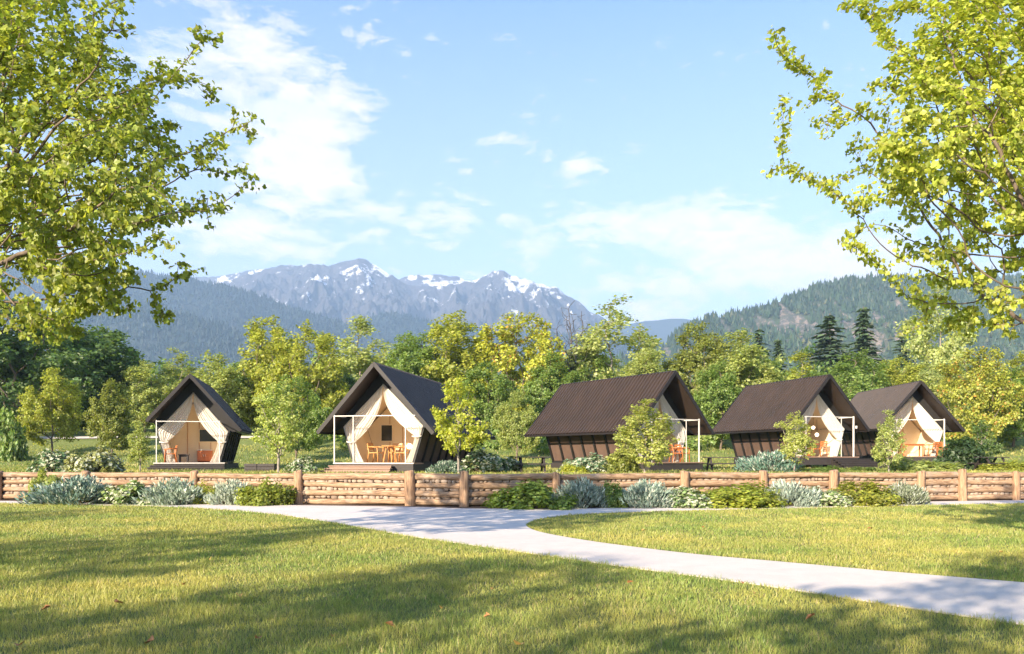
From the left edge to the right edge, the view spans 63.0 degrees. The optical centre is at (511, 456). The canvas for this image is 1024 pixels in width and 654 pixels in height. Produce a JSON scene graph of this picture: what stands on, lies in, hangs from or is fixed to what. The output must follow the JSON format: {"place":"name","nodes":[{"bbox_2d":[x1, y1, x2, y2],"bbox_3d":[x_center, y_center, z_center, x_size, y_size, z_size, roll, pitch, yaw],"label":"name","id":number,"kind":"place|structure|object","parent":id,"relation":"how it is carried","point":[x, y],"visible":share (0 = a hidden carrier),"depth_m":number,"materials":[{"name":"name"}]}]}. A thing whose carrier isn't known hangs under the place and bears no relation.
{"place":"outdoors","nodes":[
{"label":"outdoors","id":0,"kind":"place"},
{"bbox_2d":[2,307,339,376],"bbox_3d":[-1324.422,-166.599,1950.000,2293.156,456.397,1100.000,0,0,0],"label":"wooded slope","id":1,"kind":"structure","parent":0,"point":[133,342],"depth_m":1979.32,"materials":[{"name":"green plant"}]},
{"bbox_2d":[0,300,376,378],"bbox_3d":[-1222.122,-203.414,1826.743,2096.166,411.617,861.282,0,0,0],"label":"slope forest","id":2,"kind":"object","parent":1,"relation":"on","point":[193,318],"visible":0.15,"depth_m":2003.00,"materials":[{"name":"green plant"}]},
{"bbox_2d":[0,268,471,397],"bbox_3d":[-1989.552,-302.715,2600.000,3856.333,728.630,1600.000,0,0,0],"label":"wooded mountain slope","id":3,"kind":"structure","parent":0,"point":[233,313],"depth_m":2799.88,"materials":[{"name":"green plant"}]},
{"bbox_2d":[1,265,460,370],"bbox_3d":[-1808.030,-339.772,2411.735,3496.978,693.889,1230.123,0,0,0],"label":"slope forest","id":4,"kind":"object","parent":3,"relation":"on","point":[320,322],"visible":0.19,"depth_m":2805.18,"materials":[{"name":"green plant"}]},
{"bbox_2d":[192,266,465,286],"bbox_3d":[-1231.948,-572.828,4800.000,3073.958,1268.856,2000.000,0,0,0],"label":"snowy ridge","id":5,"kind":"structure","parent":0,"point":[428,280],"depth_m":5282.92,"materials":[{"name":"white snow"}]},
{"bbox_2d":[213,258,636,341],"bbox_3d":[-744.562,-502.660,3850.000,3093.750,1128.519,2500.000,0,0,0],"label":"mountain","id":6,"kind":"structure","parent":0,"point":[343,290],"depth_m":4249.42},
{"bbox_2d":[0,501,1023,653],"bbox_3d":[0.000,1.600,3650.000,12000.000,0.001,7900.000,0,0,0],"label":"ground","id":7,"kind":"structure","parent":0,"point":[731,647],"depth_m":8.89,"materials":[{"name":"green plant"}]},
{"bbox_2d":[28,466,61,492],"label":"shrub","id":8,"kind":"object","parent":7,"relation":"on","point":[45,479],"visible":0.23,"depth_m":28.47,"materials":[{"name":"green plant"}]},
{"bbox_2d":[0,0,266,345],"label":"maple tree","id":9,"kind":"object","parent":7,"relation":"on","point":[70,151],"visible":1,"depth_m":10.87,"materials":[{"name":"green plant"}]},
{"bbox_2d":[0,500,987,508],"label":"planting bed","id":10,"kind":"object","parent":7,"relation":"on","point":[478,507],"visible":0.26,"depth_m":26.90,"materials":[{"name":"soil"}]},
{"bbox_2d":[14,473,110,505],"bbox_3d":[-14.666,1.112,28.100,2.829,1.114,3.426,0,0,16],"label":"shrub","id":11,"kind":"object","parent":10,"relation":"on","point":[76,489],"visible":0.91,"depth_m":27.34,"materials":[{"name":"grey plant"}]},
{"bbox_2d":[98,479,157,505],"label":"shrub","id":12,"kind":"object","parent":10,"relation":"on","point":[121,494],"visible":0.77,"depth_m":27.34,"materials":[{"name":"green plant"}]},
{"bbox_2d":[128,477,211,505],"bbox_3d":[-11.162,1.158,27.683,2.736,1.008,2.259,0,0,-43],"label":"shrub","id":13,"kind":"object","parent":10,"relation":"on","point":[172,491],"visible":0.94,"depth_m":27.26,"materials":[{"name":"grey plant"}]},
{"bbox_2d":[192,479,224,503],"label":"shrub","id":14,"kind":"object","parent":10,"relation":"on","point":[206,489],"visible":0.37,"depth_m":27.77,"materials":[{"name":"green plant"}]},
{"bbox_2d":[203,477,253,504],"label":"shrub","id":15,"kind":"object","parent":10,"relation":"on","point":[223,493],"visible":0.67,"depth_m":27.12,"materials":[{"name":"grey plant"}]},
{"bbox_2d":[230,476,298,505],"bbox_3d":[-8.089,1.148,27.430,2.133,0.988,2.450,0,0,3],"label":"shrub","id":16,"kind":"object","parent":10,"relation":"on","point":[267,495],"visible":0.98,"depth_m":26.91,"materials":[{"name":"green plant"}]},
{"bbox_2d":[480,478,582,509],"bbox_3d":[0.561,1.161,25.972,3.446,0.959,2.880,0,0,19],"label":"shrub","id":17,"kind":"object","parent":10,"relation":"on","point":[533,492],"visible":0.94,"depth_m":25.06,"materials":[{"name":"green plant"}]},
{"bbox_2d":[550,476,613,508],"bbox_3d":[2.178,1.125,25.996,1.996,1.090,2.264,0,0,34],"label":"shrub","id":18,"kind":"object","parent":10,"relation":"on","point":[588,489],"visible":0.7,"depth_m":25.64,"materials":[{"name":"grey plant"}]},
{"bbox_2d":[589,480,627,507],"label":"shrub","id":19,"kind":"object","parent":10,"relation":"on","point":[613,503],"visible":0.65,"depth_m":25.76,"materials":[{"name":"green plant"}]},
{"bbox_2d":[616,478,679,508],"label":"shrub","id":20,"kind":"object","parent":10,"relation":"on","point":[642,494],"visible":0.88,"depth_m":25.66,"materials":[{"name":"grey plant"}]},
{"bbox_2d":[669,485,713,508],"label":"shrub","id":21,"kind":"object","parent":10,"relation":"on","point":[689,498],"visible":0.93,"depth_m":25.60,"materials":[{"name":"green plant"}]},
{"bbox_2d":[692,479,791,508],"bbox_3d":[7.028,1.181,26.409,3.628,0.916,3.159,0,0,6],"label":"shrub","id":22,"kind":"object","parent":10,"relation":"on","point":[752,496],"visible":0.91,"depth_m":25.57,"materials":[{"name":"green plant"}]},
{"bbox_2d":[762,478,823,506],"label":"shrub","id":23,"kind":"object","parent":10,"relation":"on","point":[797,493],"visible":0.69,"depth_m":26.40,"materials":[{"name":"grey plant"}]},
{"bbox_2d":[800,485,855,506],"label":"shrub","id":24,"kind":"object","parent":10,"relation":"on","point":[834,498],"visible":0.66,"depth_m":26.30,"materials":[{"name":"green plant"}]},
{"bbox_2d":[832,479,906,506],"bbox_3d":[11.734,1.183,27.374,2.870,0.912,2.398,0,0,-37],"label":"shrub","id":25,"kind":"object","parent":10,"relation":"on","point":[871,494],"visible":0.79,"depth_m":26.82,"materials":[{"name":"green plant"}]},
{"bbox_2d":[0,469,1023,506],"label":"log fence","id":26,"kind":"object","parent":7,"relation":"on","point":[463,488],"visible":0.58,"depth_m":28.32,"materials":[{"name":"brown wood"}]},
{"bbox_2d":[760,0,1023,341],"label":"maple tree","id":27,"kind":"object","parent":7,"relation":"on","point":[1002,129],"visible":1,"depth_m":11.41,"materials":[{"name":"green plant"}]},
{"bbox_2d":[883,479,930,504],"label":"shrub","id":28,"kind":"object","parent":7,"relation":"on","point":[911,494],"visible":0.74,"depth_m":27.32,"materials":[{"name":"grey plant"}]},
{"bbox_2d":[0,500,1023,624],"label":"path","id":29,"kind":"structure","parent":0,"point":[510,529],"depth_m":12.93,"materials":[{"name":"concrete"}]},
{"bbox_2d":[0,427,1023,474],"bbox_3d":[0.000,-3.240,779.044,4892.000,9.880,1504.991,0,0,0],"label":"hillside","id":30,"kind":"structure","parent":0,"point":[87,442],"depth_m":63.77,"materials":[{"name":"green plant"}]},
{"bbox_2d":[0,405,28,461],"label":"shrub","id":31,"kind":"object","parent":30,"relation":"on","point":[13,446],"visible":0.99,"depth_m":57.34,"materials":[{"name":"green plant"}]},
{"bbox_2d":[26,448,69,471],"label":"shrub","id":32,"kind":"object","parent":30,"relation":"on","point":[52,461],"visible":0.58,"depth_m":33.08,"materials":[{"name":"green plant"}]},
{"bbox_2d":[15,367,83,452],"bbox_3d":[-34.128,-3.378,61.885,4.421,6.552,4.283,0,0,-22],"label":"broadleaf tree","id":33,"kind":"object","parent":30,"relation":"on","point":[54,407],"visible":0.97,"depth_m":61.43,"materials":[{"name":"green plant"}]},
{"bbox_2d":[0,296,109,426],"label":"broadleaf tree","id":34,"kind":"object","parent":30,"relation":"on","point":[75,363],"visible":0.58,"depth_m":71.35,"materials":[{"name":"green plant"}]},
{"bbox_2d":[0,310,152,419],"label":"broadleaf tree","id":35,"kind":"object","parent":30,"relation":"on","point":[105,342],"visible":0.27,"depth_m":77.68,"materials":[{"name":"green plant"}]},
{"bbox_2d":[62,445,125,472],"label":"shrub","id":36,"kind":"object","parent":30,"relation":"on","point":[93,460],"visible":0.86,"depth_m":32.91,"materials":[{"name":"green plant"}]},
{"bbox_2d":[62,324,146,416],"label":"broadleaf tree","id":37,"kind":"object","parent":30,"relation":"on","point":[104,330],"visible":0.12,"depth_m":82.14,"materials":[{"name":"green plant"}]},
{"bbox_2d":[82,378,133,454],"bbox_3d":[-28.796,-2.740,59.951,3.176,5.788,3.960,0,0,15],"label":"broadleaf tree","id":38,"kind":"object","parent":30,"relation":"on","point":[113,425],"visible":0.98,"depth_m":59.45,"materials":[{"name":"green plant"}]},
{"bbox_2d":[126,420,153,470],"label":"young tree","id":39,"kind":"object","parent":30,"relation":"on","point":[139,444],"visible":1,"depth_m":35.82,"materials":[{"name":"green plant"}]},
{"bbox_2d":[116,359,181,431],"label":"broadleaf tree","id":40,"kind":"object","parent":30,"relation":"on","point":[141,393],"visible":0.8,"depth_m":74.86,"materials":[{"name":"green plant"}]},
{"bbox_2d":[146,346,199,409],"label":"birch tree","id":41,"kind":"object","parent":30,"relation":"on","point":[174,372],"visible":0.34,"depth_m":83.27,"materials":[{"name":"green plant"}]},
{"bbox_2d":[144,374,253,470],"bbox_3d":[-16.357,-1.445,44.448,4.460,5.150,9.615,0,0,-13],"label":"tent cabin","id":42,"kind":"object","parent":30,"relation":"on","point":[191,414],"visible":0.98,"depth_m":41.98,"materials":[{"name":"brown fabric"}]},
{"bbox_2d":[178,352,254,417],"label":"broadleaf tree","id":43,"kind":"object","parent":30,"relation":"on","point":[238,400],"visible":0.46,"depth_m":73.68,"materials":[{"name":"green plant"}]},
{"bbox_2d":[214,359,259,424],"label":"broadleaf tree","id":44,"kind":"object","parent":30,"relation":"on","point":[240,376],"visible":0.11,"depth_m":78.57,"materials":[{"name":"green plant"}]},
{"bbox_2d":[230,315,309,431],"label":"broadleaf tree","id":45,"kind":"object","parent":30,"relation":"on","point":[257,335],"visible":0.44,"depth_m":76.43,"materials":[{"name":"green plant"}]},
{"bbox_2d":[248,379,304,471],"bbox_3d":[-9.901,-1.229,35.331,2.282,4.005,2.599,0,0,-9],"label":"young tree","id":46,"kind":"object","parent":30,"relation":"on","point":[284,425],"visible":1,"depth_m":34.77,"materials":[{"name":"green plant"}]},
{"bbox_2d":[261,373,331,457],"bbox_3d":[-14.796,-2.712,58.455,4.877,6.132,5.134,0,0,-7],"label":"broadleaf tree","id":47,"kind":"object","parent":30,"relation":"on","point":[313,416],"visible":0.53,"depth_m":57.65,"materials":[{"name":"green plant"}]},
{"bbox_2d":[249,319,349,421],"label":"broadleaf tree","id":48,"kind":"object","parent":30,"relation":"on","point":[329,388],"visible":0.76,"depth_m":73.24,"materials":[{"name":"green plant"}]},
{"bbox_2d":[282,454,318,473],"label":"shrub","id":49,"kind":"object","parent":30,"relation":"on","point":[304,464],"visible":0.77,"depth_m":33.70,"materials":[{"name":"green plant"}]},
{"bbox_2d":[321,314,394,382],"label":"birch tree","id":50,"kind":"object","parent":30,"relation":"on","point":[360,363],"visible":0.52,"depth_m":87.30,"materials":[{"name":"green plant"}]},
{"bbox_2d":[382,330,425,368],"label":"broadleaf tree","id":51,"kind":"object","parent":30,"relation":"on","point":[391,361],"visible":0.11,"depth_m":85.85,"materials":[{"name":"green plant"}]},
{"bbox_2d":[316,362,495,472],"bbox_3d":[-4.717,-1.425,40.174,5.210,5.030,13.415,0,0,11],"label":"tent cabin","id":52,"kind":"object","parent":30,"relation":"on","point":[379,404],"visible":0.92,"depth_m":36.23,"materials":[{"name":"beige fabric"}]},
{"bbox_2d":[390,330,457,390],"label":"broadleaf tree","id":53,"kind":"object","parent":30,"relation":"on","point":[407,358],"visible":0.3,"depth_m":79.86,"materials":[{"name":"green plant"}]},
{"bbox_2d":[425,459,466,473],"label":"shrub","id":54,"kind":"object","parent":30,"relation":"on","point":[442,466],"visible":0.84,"depth_m":32.25,"materials":[{"name":"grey plant"}]},
{"bbox_2d":[409,310,497,418],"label":"broadleaf tree","id":55,"kind":"object","parent":30,"relation":"on","point":[454,354],"visible":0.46,"depth_m":79.88,"materials":[{"name":"green plant"}]},
{"bbox_2d":[430,375,492,473],"bbox_3d":[-2.001,-1.185,31.967,2.192,3.915,2.036,0,0,-24],"label":"young tree","id":56,"kind":"object","parent":30,"relation":"on","point":[477,435],"visible":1,"depth_m":31.65,"materials":[{"name":"green plant"}]},
{"bbox_2d":[460,362,519,429],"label":"broadleaf tree","id":57,"kind":"object","parent":30,"relation":"on","point":[494,395],"visible":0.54,"depth_m":69.05,"materials":[{"name":"green plant"}]},
{"bbox_2d":[460,448,519,473],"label":"shrub","id":58,"kind":"object","parent":30,"relation":"on","point":[484,461],"visible":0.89,"depth_m":33.70,"materials":[{"name":"green plant"}]},
{"bbox_2d":[21,342,1008,428],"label":"distant wood","id":59,"kind":"object","parent":30,"relation":"on","point":[817,369],"depth_m":102.98,"materials":[{"name":"green plant"}]},
{"bbox_2d":[490,389,541,459],"bbox_3d":[0.388,-2.157,58.038,3.167,4.987,3.068,0,0,39],"label":"broadleaf tree","id":60,"kind":"object","parent":30,"relation":"on","point":[510,433],"visible":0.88,"depth_m":57.67,"materials":[{"name":"green plant"}]},
{"bbox_2d":[14,349,1023,428],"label":"distant wood","id":61,"kind":"object","parent":30,"relation":"on","point":[779,359],"depth_m":106.39,"materials":[{"name":"green plant"}]},
{"bbox_2d":[472,310,568,412],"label":"broadleaf tree","id":62,"kind":"object","parent":30,"relation":"on","point":[508,362],"visible":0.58,"depth_m":79.25,"materials":[{"name":"green plant"}]},
{"bbox_2d":[22,400,1023,453],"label":"undergrowth","id":63,"kind":"object","parent":30,"relation":"on","point":[544,447],"visible":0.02,"depth_m":64.04,"materials":[{"name":"green plant"}]},
{"bbox_2d":[514,457,551,472],"bbox_3d":[0.819,0.398,34.502,1.450,0.755,1.625,0,0,-4],"label":"picnic table","id":64,"kind":"object","parent":30,"relation":"on","point":[542,464],"visible":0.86,"depth_m":34.11,"materials":[{"name":"grey wood"}]},
{"bbox_2d":[520,349,580,416],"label":"broadleaf tree","id":65,"kind":"object","parent":30,"relation":"on","point":[544,393],"visible":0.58,"depth_m":75.31,"materials":[{"name":"green plant"}]},
{"bbox_2d":[532,305,591,380],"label":"bare tree","id":66,"kind":"object","parent":30,"relation":"on","point":[571,369],"visible":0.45,"depth_m":83.32,"materials":[{"name":"grey plant"}]},
{"bbox_2d":[556,452,608,472],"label":"shrub","id":67,"kind":"object","parent":30,"relation":"on","point":[592,462],"visible":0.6,"depth_m":33.42,"materials":[{"name":"green plant"}]},
{"bbox_2d":[565,350,616,381],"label":"broadleaf tree","id":68,"kind":"object","parent":30,"relation":"on","point":[602,359],"visible":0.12,"depth_m":82.77,"materials":[{"name":"green plant"}]},
{"bbox_2d":[562,294,668,381],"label":"birch tree","id":69,"kind":"object","parent":30,"relation":"on","point":[593,345],"visible":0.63,"depth_m":83.36,"materials":[{"name":"green plant"}]},
{"bbox_2d":[524,370,713,471],"bbox_3d":[5.316,-1.485,43.294,5.161,5.170,9.210,0,0,-33],"label":"tent cabin","id":70,"kind":"object","parent":30,"relation":"on","point":[583,419],"visible":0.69,"depth_m":41.64,"materials":[{"name":"brown metal"}]},
{"bbox_2d":[598,451,642,473],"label":"shrub","id":71,"kind":"object","parent":30,"relation":"on","point":[629,466],"visible":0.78,"depth_m":32.71,"materials":[{"name":"green plant"}]},
{"bbox_2d":[605,398,680,472],"bbox_3d":[5.281,-0.768,33.108,2.643,3.081,2.933,0,0,40],"label":"young tree","id":72,"kind":"object","parent":30,"relation":"on","point":[654,446],"visible":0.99,"depth_m":32.67,"materials":[{"name":"green plant"}]},
{"bbox_2d":[619,347,683,379],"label":"broadleaf tree","id":73,"kind":"object","parent":30,"relation":"on","point":[634,367],"visible":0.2,"depth_m":79.34,"materials":[{"name":"green plant"}]},
{"bbox_2d":[662,321,741,416],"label":"broadleaf tree","id":74,"kind":"object","parent":30,"relation":"on","point":[691,362],"visible":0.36,"depth_m":81.25,"materials":[{"name":"green plant"}]},
{"bbox_2d":[691,358,741,449],"bbox_3d":[15.933,-3.968,63.665,4.795,7.137,5.412,0,0,-12],"label":"broadleaf tree","id":75,"kind":"object","parent":30,"relation":"on","point":[711,402],"visible":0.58,"depth_m":63.11,"materials":[{"name":"green plant"}]},
{"bbox_2d":[691,327,789,413],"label":"broadleaf tree","id":76,"kind":"object","parent":30,"relation":"on","point":[747,359],"visible":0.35,"depth_m":78.61,"materials":[{"name":"green plant"}]},
{"bbox_2d":[732,448,801,472],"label":"shrub","id":77,"kind":"object","parent":30,"relation":"on","point":[775,463],"visible":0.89,"depth_m":35.51,"materials":[{"name":"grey plant"}]},
{"bbox_2d":[771,339,792,372],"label":"spruce tree","id":78,"kind":"object","parent":30,"relation":"on","point":[777,346],"visible":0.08,"depth_m":144.67,"materials":[{"name":"green plant"}]},
{"bbox_2d":[773,410,817,471],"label":"young tree","id":79,"kind":"object","parent":30,"relation":"on","point":[799,440],"visible":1,"depth_m":34.86,"materials":[{"name":"green plant"}]},
{"bbox_2d":[713,374,884,468],"bbox_3d":[15.882,-1.755,47.374,5.161,5.190,9.165,0,0,-17],"label":"tent cabin","id":80,"kind":"object","parent":30,"relation":"on","point":[753,414],"visible":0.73,"depth_m":46.15,"materials":[{"name":"brown metal"}]},
{"bbox_2d":[784,350,817,379],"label":"birch tree","id":81,"kind":"object","parent":30,"relation":"on","point":[791,375],"visible":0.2,"depth_m":87.75,"materials":[{"name":"green plant"}]},
{"bbox_2d":[792,313,858,376],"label":"spruce tree","id":82,"kind":"object","parent":30,"relation":"on","point":[829,342],"visible":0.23,"depth_m":149.58,"materials":[{"name":"green plant"}]},
{"bbox_2d":[807,348,890,399],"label":"broadleaf tree","id":83,"kind":"object","parent":30,"relation":"on","point":[860,382],"visible":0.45,"depth_m":78.74,"materials":[{"name":"green plant"}]},
{"bbox_2d":[845,306,887,374],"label":"spruce tree","id":84,"kind":"object","parent":30,"relation":"on","point":[864,338],"visible":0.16,"depth_m":149.48,"materials":[{"name":"green plant"}]},
{"bbox_2d":[870,410,907,471],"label":"young tree","id":85,"kind":"object","parent":30,"relation":"on","point":[886,432],"visible":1,"depth_m":35.88,"materials":[{"name":"green plant"}]},
{"bbox_2d":[870,355,929,386],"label":"broadleaf tree","id":86,"kind":"object","parent":30,"relation":"on","point":[897,375],"visible":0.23,"depth_m":82.58,"materials":[{"name":"green plant"}]},
{"bbox_2d":[840,380,964,465],"bbox_3d":[23.817,-1.785,52.974,5.011,5.210,9.460,0,0,1],"label":"tent cabin","id":87,"kind":"object","parent":30,"relation":"on","point":[920,409],"visible":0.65,"depth_m":50.08,"materials":[{"name":"brown metal"}]},
{"bbox_2d":[888,337,919,380],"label":"spruce tree","id":88,"kind":"object","parent":30,"relation":"on","point":[904,355],"visible":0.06,"depth_m":149.75,"materials":[{"name":"green plant"}]},
{"bbox_2d":[900,361,951,408],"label":"broadleaf tree","id":89,"kind":"object","parent":30,"relation":"on","point":[930,376],"visible":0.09,"depth_m":84.40,"materials":[{"name":"green plant"}]},
{"bbox_2d":[884,456,969,471],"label":"shrub","id":90,"kind":"object","parent":30,"relation":"on","point":[906,464],"visible":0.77,"depth_m":37.23,"materials":[{"name":"green plant"}]},
{"bbox_2d":[893,278,978,390],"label":"birch tree","id":91,"kind":"object","parent":30,"relation":"on","point":[940,354],"visible":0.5,"depth_m":98.05,"materials":[{"name":"green plant"}]},
{"bbox_2d":[932,436,993,470],"bbox_3d":[21.578,-0.093,39.961,2.706,1.889,2.113,0,0,0],"label":"shrub","id":92,"kind":"object","parent":30,"relation":"on","point":[964,451],"visible":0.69,"depth_m":39.63,"materials":[{"name":"green plant"}]},
{"bbox_2d":[933,345,1023,440],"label":"broadleaf tree","id":93,"kind":"object","parent":30,"relation":"on","point":[978,392],"visible":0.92,"depth_m":60.82,"materials":[{"name":"green plant"}]},
{"bbox_2d":[962,419,1005,458],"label":"young tree","id":94,"kind":"object","parent":30,"relation":"on","point":[994,449],"visible":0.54,"depth_m":41.73,"materials":[{"name":"green plant"}]},
{"bbox_2d":[972,365,1023,446],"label":"broadleaf tree","id":95,"kind":"object","parent":30,"relation":"on","point":[1013,429],"visible":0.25,"depth_m":64.89,"materials":[{"name":"green plant"}]},
{"bbox_2d":[976,458,1023,471],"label":"shrub","id":96,"kind":"object","parent":30,"relation":"on","point":[1018,466],"visible":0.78,"depth_m":37.51,"materials":[{"name":"green plant"}]},
{"bbox_2d":[988,350,1023,414],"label":"broadleaf tree","id":97,"kind":"object","parent":30,"relation":"on","point":[1020,355],"visible":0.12,"depth_m":80.19,"materials":[{"name":"green plant"}]},
{"bbox_2d":[0,0,1023,326],"label":"sky","id":98,"kind":"structure","parent":0,"point":[594,151],"materials":[{"name":"blue"}]},
{"bbox_2d":[366,312,661,389],"bbox_3d":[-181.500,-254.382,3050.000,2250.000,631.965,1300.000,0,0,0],"label":"wooded foothill","id":99,"kind":"structure","parent":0,"point":[397,326],"depth_m":3240.66,"materials":[{"name":"green plant"}]},
{"bbox_2d":[345,310,665,393],"bbox_3d":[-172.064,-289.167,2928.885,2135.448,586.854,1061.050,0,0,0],"label":"foothill forest","id":100,"kind":"object","parent":99,"relation":"on","point":[400,322],"visible":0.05,"depth_m":3245.33,"materials":[{"name":"green plant"}]},
{"bbox_2d":[615,319,691,342],"bbox_3d":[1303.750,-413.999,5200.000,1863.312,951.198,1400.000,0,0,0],"label":"hills","id":101,"kind":"structure","parent":0,"point":[663,328],"depth_m":5370.69,"materials":[{"name":"blue"}]},
{"bbox_2d":[590,279,1023,375],"bbox_3d":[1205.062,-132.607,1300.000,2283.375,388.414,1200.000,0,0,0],"label":"forested hill","id":102,"kind":"structure","parent":0,"point":[788,316],"depth_m":1346.74,"materials":[{"name":"green plant"}]},
{"bbox_2d":[583,271,1023,381],"bbox_3d":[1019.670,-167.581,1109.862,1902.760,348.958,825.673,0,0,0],"label":"hill forest","id":103,"kind":"object","parent":102,"relation":"on","point":[838,291],"visible":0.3,"depth_m":1394.74,"materials":[{"name":"green plant"}]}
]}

